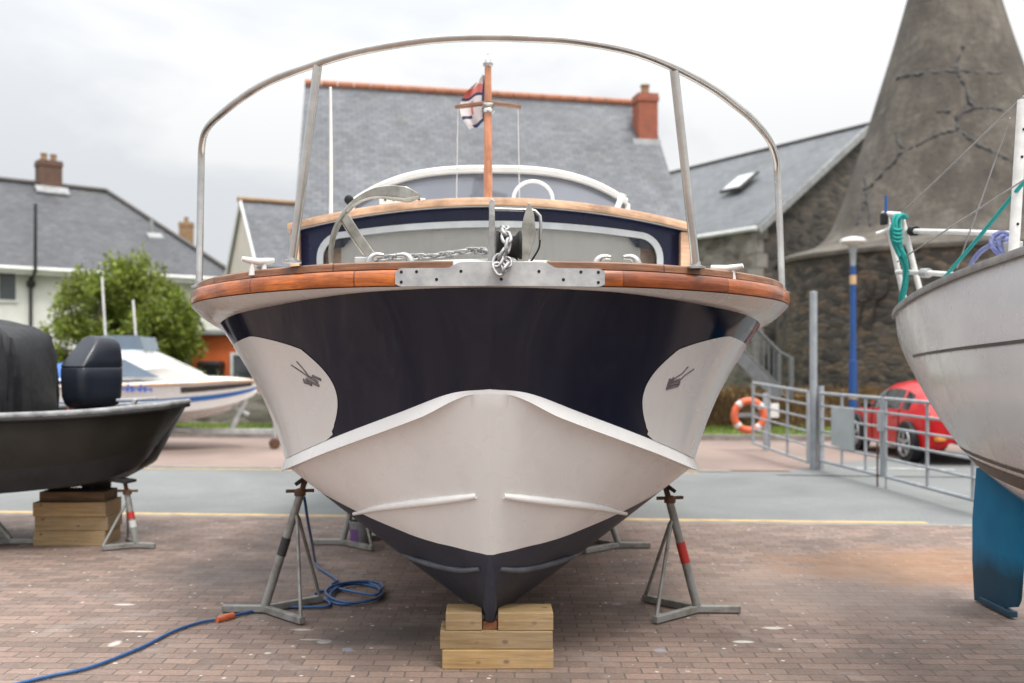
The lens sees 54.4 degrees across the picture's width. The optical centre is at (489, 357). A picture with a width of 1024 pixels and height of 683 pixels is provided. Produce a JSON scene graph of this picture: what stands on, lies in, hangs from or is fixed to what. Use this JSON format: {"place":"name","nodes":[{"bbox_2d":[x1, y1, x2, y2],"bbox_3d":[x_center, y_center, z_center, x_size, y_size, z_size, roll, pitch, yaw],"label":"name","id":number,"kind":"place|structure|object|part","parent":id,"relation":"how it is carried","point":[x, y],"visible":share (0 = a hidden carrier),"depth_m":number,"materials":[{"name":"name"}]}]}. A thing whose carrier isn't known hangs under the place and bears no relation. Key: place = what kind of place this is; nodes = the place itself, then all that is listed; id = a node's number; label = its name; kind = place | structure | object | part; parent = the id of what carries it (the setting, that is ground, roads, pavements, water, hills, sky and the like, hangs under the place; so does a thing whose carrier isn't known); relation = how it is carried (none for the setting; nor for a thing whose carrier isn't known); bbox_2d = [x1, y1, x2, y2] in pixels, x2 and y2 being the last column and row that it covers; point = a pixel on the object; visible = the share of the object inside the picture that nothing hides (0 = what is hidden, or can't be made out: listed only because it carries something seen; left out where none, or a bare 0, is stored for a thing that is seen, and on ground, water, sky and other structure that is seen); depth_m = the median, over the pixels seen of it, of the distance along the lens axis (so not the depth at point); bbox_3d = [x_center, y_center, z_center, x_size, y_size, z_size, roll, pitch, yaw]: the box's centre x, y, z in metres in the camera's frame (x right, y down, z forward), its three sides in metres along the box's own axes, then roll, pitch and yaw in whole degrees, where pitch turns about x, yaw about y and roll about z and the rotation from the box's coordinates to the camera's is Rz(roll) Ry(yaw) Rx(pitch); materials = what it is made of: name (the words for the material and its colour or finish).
{"place":"outdoors","nodes":[
{"label":"outdoors","id":0,"kind":"place"},
{"bbox_2d":[0,467,973,526],"bbox_3d":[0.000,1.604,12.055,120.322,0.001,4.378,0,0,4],"label":"road","id":1,"kind":"structure","parent":0,"point":[745,495],"depth_m":11.45,"materials":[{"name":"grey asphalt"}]},
{"bbox_2d":[143,468,290,469],"bbox_3d":[-28.473,1.599,16.141,62.907,0.001,0.100,0,0,4],"label":"road edge line","id":2,"kind":"object","parent":1,"relation":"on","point":[201,468],"visible":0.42,"depth_m":14.41,"materials":[{"name":"white paint"}]},
{"bbox_2d":[147,465,728,470],"bbox_3d":[-28.224,1.596,16.408,63.412,0.001,0.170,0,0,4],"label":"road edge","id":3,"kind":"object","parent":1,"relation":"on","point":[281,466],"visible":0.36,"depth_m":14.64,"materials":[{"name":"concrete"}]},
{"bbox_2d":[0,511,928,523],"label":"yellow line","id":4,"kind":"object","parent":1,"relation":"on","point":[624,519],"visible":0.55,"depth_m":9.86,"materials":[{"name":"paint"}]},
{"bbox_2d":[0,513,971,525],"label":"kerb","id":5,"kind":"structure","parent":1,"relation":"on","point":[810,523],"depth_m":9.73,"materials":[{"name":"concrete"}]},
{"bbox_2d":[170,433,872,441],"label":"kerb","id":6,"kind":"structure","parent":1,"relation":"on","point":[722,437],"depth_m":19.29,"materials":[{"name":"concrete"}]},
{"bbox_2d":[883,397,974,501],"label":"field gate","id":7,"kind":"structure","parent":1,"relation":"on","point":[926,433],"depth_m":11.22,"materials":[{"name":"grey metal"}]},
{"bbox_2d":[176,421,830,434],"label":"verge","id":8,"kind":"structure","parent":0,"point":[703,433],"depth_m":21.09,"materials":[{"name":"green plant"}]},
{"bbox_2d":[0,153,225,353],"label":"white house","id":9,"kind":"structure","parent":8,"relation":"on","point":[53,227],"depth_m":33.43,"materials":[{"name":"stone"}]},
{"bbox_2d":[0,273,17,302],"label":"window","id":10,"kind":"structure","parent":9,"relation":"in","point":[8,281],"depth_m":30.36,"materials":[{"name":"grey glass"}]},
{"bbox_2d":[38,241,209,371],"bbox_3d":[-9.358,-0.697,24.887,4.185,4.533,3.312,0,0,14],"label":"bushy tree","id":11,"kind":"object","parent":8,"relation":"on","point":[169,320],"visible":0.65,"depth_m":24.60,"materials":[{"name":"green plant"}]},
{"bbox_2d":[178,217,193,243],"bbox_3d":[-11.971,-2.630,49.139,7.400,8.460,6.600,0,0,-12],"label":"chimney","id":12,"kind":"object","parent":8,"relation":"on","point":[186,229],"depth_m":48.33,"materials":[{"name":"beige brick"}]},
{"bbox_2d":[191,330,258,390],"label":"orange building","id":13,"kind":"structure","parent":8,"relation":"on","point":[220,345],"depth_m":26.50,"materials":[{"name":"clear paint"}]},
{"bbox_2d":[196,361,224,375],"bbox_3d":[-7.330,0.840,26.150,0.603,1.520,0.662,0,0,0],"label":"car","id":14,"kind":"object","parent":13,"relation":"in","point":[210,367],"visible":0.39,"depth_m":25.84,"materials":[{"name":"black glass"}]},
{"bbox_2d":[230,352,252,378],"bbox_3d":[-6.550,0.250,26.480,0.700,0.800,0.080,0,0,0],"label":"window","id":15,"kind":"structure","parent":13,"relation":"in","point":[237,367],"depth_m":26.48,"materials":[{"name":"grey glass"}]},
{"bbox_2d":[177,391,272,423],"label":"wall","id":16,"kind":"structure","parent":8,"relation":"on","point":[256,408],"depth_m":22.85,"materials":[{"name":"grey stone"}]},
{"bbox_2d":[193,367,249,378],"bbox_3d":[-6.474,0.628,22.997,2.464,0.875,0.983,0,0,-5],"label":"shrub","id":17,"kind":"object","parent":16,"relation":"on","point":[204,372],"visible":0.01,"depth_m":23.07,"materials":[{"name":"green plant"}]},
{"bbox_2d":[225,196,294,274],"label":"gabled house","id":18,"kind":"structure","parent":8,"relation":"on","point":[260,228],"depth_m":29.42,"materials":[{"name":"grey stone"}]},
{"bbox_2d":[296,79,690,265],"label":"slate roofed house","id":19,"kind":"structure","parent":8,"relation":"on","point":[380,132],"depth_m":24.02,"materials":[{"name":"stone"}]},
{"bbox_2d":[669,122,868,390],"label":"stone building","id":20,"kind":"structure","parent":8,"relation":"on","point":[734,207],"depth_m":30.36,"materials":[{"name":"grey stone"}]},
{"bbox_2d":[737,330,792,400],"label":"metal staircase","id":21,"kind":"structure","parent":20,"relation":"attached to","point":[751,366],"depth_m":20.39,"materials":[{"name":"metal"}]},
{"bbox_2d":[706,383,886,426],"bbox_3d":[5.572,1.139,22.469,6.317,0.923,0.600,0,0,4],"label":"hedge","id":22,"kind":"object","parent":8,"relation":"on","point":[744,420],"depth_m":22.11,"materials":[{"name":"brown plant"}]},
{"bbox_2d":[839,237,866,407],"bbox_3d":[7.292,-0.417,20.000,0.520,4.035,0.520,0,0,0],"label":"street lamp","id":23,"kind":"object","parent":8,"relation":"on","point":[852,243],"visible":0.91,"depth_m":19.95,"materials":[{"name":"blue paint"}]},
{"bbox_2d":[773,0,1023,391],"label":"bottle kiln","id":24,"kind":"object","parent":8,"relation":"on","point":[951,91],"visible":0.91,"depth_m":23.20,"materials":[{"name":"stone"}]},
{"bbox_2d":[0,515,1023,682],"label":"paving","id":25,"kind":"structure","parent":0,"point":[853,604],"depth_m":6.28,"materials":[{"name":"brick"}]},
{"bbox_2d":[0,522,32,544],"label":"boat stand","id":26,"kind":"object","parent":25,"relation":"on","point":[6,536],"visible":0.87,"depth_m":8.54,"materials":[{"name":"metal"}]},
{"bbox_2d":[33,525,119,545],"bbox_3d":[-3.586,1.538,8.660,0.613,0.125,0.360,0,0,0],"label":"timber block","id":27,"kind":"object","parent":25,"relation":"on","point":[68,538],"depth_m":8.48,"materials":[{"name":"brown wood"}]},
{"bbox_2d":[35,510,121,530],"bbox_3d":[-3.573,1.412,8.665,0.625,0.124,0.355,0,0,0],"label":"timber block","id":28,"kind":"object","parent":27,"relation":"on","point":[74,523],"depth_m":8.49,"materials":[{"name":"brown wood"}]},
{"bbox_2d":[33,497,120,515],"bbox_3d":[-3.582,1.290,8.656,0.622,0.119,0.368,0,0,0],"label":"timber block","id":29,"kind":"object","parent":28,"relation":"on","point":[78,508],"depth_m":8.47,"materials":[{"name":"brown wood"}]},
{"bbox_2d":[39,487,117,500],"bbox_3d":[-3.586,1.188,8.690,0.562,0.081,0.300,0,0,0],"label":"timber block","id":30,"kind":"object","parent":29,"relation":"on","point":[74,494],"depth_m":8.54,"materials":[{"name":"brown wood"}]},
{"bbox_2d":[0,336,190,493],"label":"work boat","id":31,"kind":"object","parent":30,"relation":"on","point":[92,433],"visible":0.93,"depth_m":8.21,"materials":[{"name":"black paint"}]},
{"bbox_2d":[0,319,59,412],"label":"tarpaulin","id":32,"kind":"object","parent":31,"relation":"in","point":[29,379],"visible":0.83,"depth_m":8.61,"materials":[{"name":"black fabric"}]},
{"bbox_2d":[102,477,155,550],"bbox_3d":[-2.998,1.304,8.393,0.395,0.577,0.396,0,0,11],"label":"boat stand","id":33,"kind":"object","parent":25,"relation":"on","point":[133,542],"visible":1,"depth_m":8.36,"materials":[{"name":"metal"}]},
{"bbox_2d":[14,496,384,682],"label":"water hose","id":34,"kind":"object","parent":25,"relation":"on","point":[233,615],"visible":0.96,"depth_m":6.41,"materials":[{"name":"blue rubber"}]},
{"bbox_2d":[222,478,322,624],"bbox_3d":[-1.386,1.147,6.237,0.592,0.893,0.586,0,0,0],"label":"boat stand","id":35,"kind":"object","parent":25,"relation":"on","point":[266,606],"visible":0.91,"depth_m":6.23,"materials":[{"name":"metal"}]},
{"bbox_2d":[313,513,380,550],"bbox_3d":[-1.232,1.239,8.509,0.592,0.708,0.586,0,0,0],"label":"boat stand","id":36,"kind":"object","parent":25,"relation":"on","point":[344,540],"visible":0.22,"depth_m":8.49,"materials":[{"name":"metal"}]},
{"bbox_2d":[349,519,371,543],"bbox_3d":[-1.101,1.461,8.495,0.211,0.277,0.206,0,0,0],"label":"paint bucket","id":37,"kind":"object","parent":25,"relation":"on","point":[358,531],"visible":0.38,"depth_m":8.41,"materials":[{"name":"grey plastic"}]},
{"bbox_2d":[442,649,553,668],"bbox_3d":[0.040,1.550,5.223,0.574,0.100,0.219,0,0,0],"label":"timber block","id":38,"kind":"object","parent":25,"relation":"on","point":[497,658],"depth_m":5.12,"materials":[{"name":"brown wood"}]},
{"bbox_2d":[440,621,552,648],"bbox_3d":[0.033,1.452,5.224,0.582,0.093,0.214,0,0,0],"label":"timber block","id":39,"kind":"object","parent":38,"relation":"on","point":[489,639],"depth_m":5.12,"materials":[{"name":"brown wood"}]},
{"bbox_2d":[446,604,481,630],"bbox_3d":[-0.135,1.359,5.223,0.188,0.093,0.193,0,0,0],"label":"timber block","id":40,"kind":"object","parent":39,"relation":"on","point":[463,617],"depth_m":5.13,"materials":[{"name":"brown wood"}]},
{"bbox_2d":[483,619,496,628],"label":"timber block","id":41,"kind":"object","parent":39,"relation":"on","point":[488,625],"depth_m":5.15,"materials":[{"name":"red wood"}]},
{"bbox_2d":[498,604,552,630],"bbox_3d":[0.184,1.359,5.223,0.285,0.093,0.195,0,0,0],"label":"timber block","id":42,"kind":"object","parent":39,"relation":"on","point":[525,617],"depth_m":5.12,"materials":[{"name":"brown wood"}]},
{"bbox_2d":[583,526,649,553],"bbox_3d":[1.052,1.293,8.393,0.592,0.600,0.586,0,0,0],"label":"boat stand","id":43,"kind":"object","parent":25,"relation":"on","point":[609,544],"visible":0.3,"depth_m":8.36,"materials":[{"name":"metal"}]},
{"bbox_2d":[642,485,740,623],"bbox_3d":[1.273,1.169,6.256,0.592,0.848,0.586,0,0,0],"label":"boat stand","id":44,"kind":"object","parent":25,"relation":"on","point":[682,607],"visible":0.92,"depth_m":6.22,"materials":[{"name":"metal"}]},
{"bbox_2d":[875,95,1023,617],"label":"sailing yacht","id":45,"kind":"object","parent":25,"relation":"on","point":[960,332],"visible":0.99,"depth_m":5.87,"materials":[{"name":"white plastic"}]},
{"bbox_2d":[889,213,908,302],"bbox_3d":[3.039,-0.736,7.368,0.198,0.676,0.114,0,0,-41],"label":"teal rope","id":46,"kind":"object","parent":45,"relation":"hanging from","point":[895,233],"visible":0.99,"depth_m":7.33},
{"bbox_2d":[943,181,1023,276],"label":"mooring line","id":47,"kind":"object","parent":45,"relation":"attached to","point":[984,230],"visible":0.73,"depth_m":6.28,"materials":[{"name":"teal fabric"}]},
{"bbox_2d":[968,231,1008,265],"bbox_3d":[3.103,-0.665,6.249,0.190,0.214,0.616,0,0,0],"label":"rope coil","id":48,"kind":"object","parent":45,"relation":"on","point":[999,249],"visible":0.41,"depth_m":6.00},
{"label":"timber block","id":49,"kind":"object","parent":25,"relation":"on","visible":0},
{"bbox_2d":[190,32,789,622],"bbox_3d":[0.000,-0.301,8.413,3.612,3.647,8.175,0,0,0],"label":"cabin cruiser","id":50,"kind":"object","parent":49,"relation":"on","point":[474,430],"visible":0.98,"depth_m":4.97,"materials":[{"name":"paint"}]},
{"bbox_2d":[328,185,419,263],"bbox_3d":[-0.563,-0.642,4.863,0.443,0.383,0.154,0,0,0],"label":"anchor","id":51,"kind":"object","parent":50,"relation":"on","point":[394,193],"visible":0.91,"depth_m":4.83,"materials":[{"name":"metal"}]},
{"bbox_2d":[374,225,512,276],"bbox_3d":[-0.182,-0.489,4.714,0.772,0.261,0.302,0,0,33],"label":"anchor chain","id":52,"kind":"object","parent":50,"relation":"on","point":[502,258],"visible":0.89,"depth_m":4.63,"materials":[{"name":"silver metal"}]},
{"bbox_2d":[460,75,484,129],"bbox_3d":[-0.121,-1.817,7.045,0.185,0.406,0.089,0,0,0],"label":"flag","id":53,"kind":"object","parent":50,"relation":"attached to","point":[472,117],"visible":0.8,"depth_m":7.04,"materials":[{"name":"white fabric"}]},
{"bbox_2d":[355,173,624,208],"bbox_3d":[0.000,-1.173,7.620,2.140,0.484,0.320,0,0,0],"label":"wheelhouse window","id":54,"kind":"structure","parent":50,"relation":"in","point":[468,185],"depth_m":7.58,"materials":[{"name":"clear glass"}]},
{"bbox_2d":[0,0,1023,264],"label":"sky","id":55,"kind":"structure","parent":0,"point":[123,93],"materials":[{"name":"white"}]},
{"bbox_2d":[151,437,962,470],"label":"pavement","id":56,"kind":"structure","parent":0,"point":[710,455],"depth_m":16.51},
{"bbox_2d":[172,400,279,448],"bbox_3d":[-6.040,1.105,17.600,4.720,0.990,2.080,0,0,0],"label":"boat trailer","id":57,"kind":"object","parent":56,"relation":"on","point":[274,442],"visible":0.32,"depth_m":17.50,"materials":[{"name":"metal"}]},
{"bbox_2d":[59,277,256,420],"bbox_3d":[-6.348,-0.127,17.600,4.505,2.579,2.042,0,0,0],"label":"sports cruiser","id":58,"kind":"object","parent":57,"relation":"on","point":[157,374],"visible":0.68,"depth_m":17.11,"materials":[{"name":"white paint"}]},
{"bbox_2d":[57,363,61,382],"bbox_3d":[-7.850,0.240,17.600,1.300,0.380,1.500,0,0,0],"label":"cockpit cover","id":59,"kind":"object","parent":58,"relation":"on","point":[59,368],"visible":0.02,"depth_m":17.03,"materials":[{"name":"blue fabric"}]},
{"bbox_2d":[122,359,157,376],"bbox_3d":[-6.120,0.175,16.935,1.000,0.310,0.032,0,0,0],"label":"side window","id":60,"kind":"structure","parent":58,"relation":"in","point":[130,369],"depth_m":16.93,"materials":[{"name":"blue glass"}]},
{"bbox_2d":[731,393,778,450],"bbox_3d":[4.529,1.100,17.055,0.837,1.000,0.240,0,0,0],"label":"lifebuoy","id":61,"kind":"object","parent":56,"relation":"on","point":[735,415],"visible":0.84,"depth_m":16.97,"materials":[{"name":"orange plastic"}]},
{"bbox_2d":[776,451,978,476],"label":"driveway","id":62,"kind":"structure","parent":0,"point":[956,464],"depth_m":14.36,"materials":[{"name":"concrete"}]},
{"bbox_2d":[810,291,816,469],"bbox_3d":[4.630,0.320,14.250,0.108,2.560,0.105,0,0,0],"label":"gate post","id":63,"kind":"object","parent":62,"relation":"on","point":[813,380],"visible":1,"depth_m":14.21,"materials":[{"name":"grey metal"}]},
{"bbox_2d":[751,381,809,462],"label":"field gate","id":64,"kind":"structure","parent":63,"relation":"attached to","point":[786,412],"depth_m":15.10,"materials":[{"name":"grey metal"}]},
{"bbox_2d":[818,386,823,469],"bbox_3d":[4.730,1.000,14.230,0.090,1.200,0.090,0,0,0],"label":"hinge post","id":65,"kind":"object","parent":62,"relation":"on","point":[820,464],"visible":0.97,"depth_m":14.19,"materials":[{"name":"grey metal"}]},
{"bbox_2d":[819,392,884,486],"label":"field gate","id":66,"kind":"structure","parent":65,"relation":"attached to","point":[843,423],"depth_m":13.19,"materials":[{"name":"grey metal"}]},
{"bbox_2d":[857,467,953,469],"bbox_3d":[7.086,1.588,13.553,3.972,0.001,0.797,0,0,26],"label":"parking line","id":67,"kind":"object","parent":62,"relation":"on","point":[904,468],"visible":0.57,"depth_m":14.31,"materials":[{"name":"white paint"}]},
{"bbox_2d":[855,380,957,462],"bbox_3d":[7.120,0.986,16.307,1.790,1.267,3.464,0,0,0],"label":"parked car","id":68,"kind":"object","parent":62,"relation":"on","point":[910,389],"visible":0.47,"depth_m":15.43,"materials":[{"name":"red paint"}]},
{"bbox_3d":[7.120,0.625,15.995,1.359,0.427,2.227,0,0,0],"label":"window","id":69,"kind":"part","parent":68,"relation":"part of","materials":[{"name":"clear glass"}]}
]}

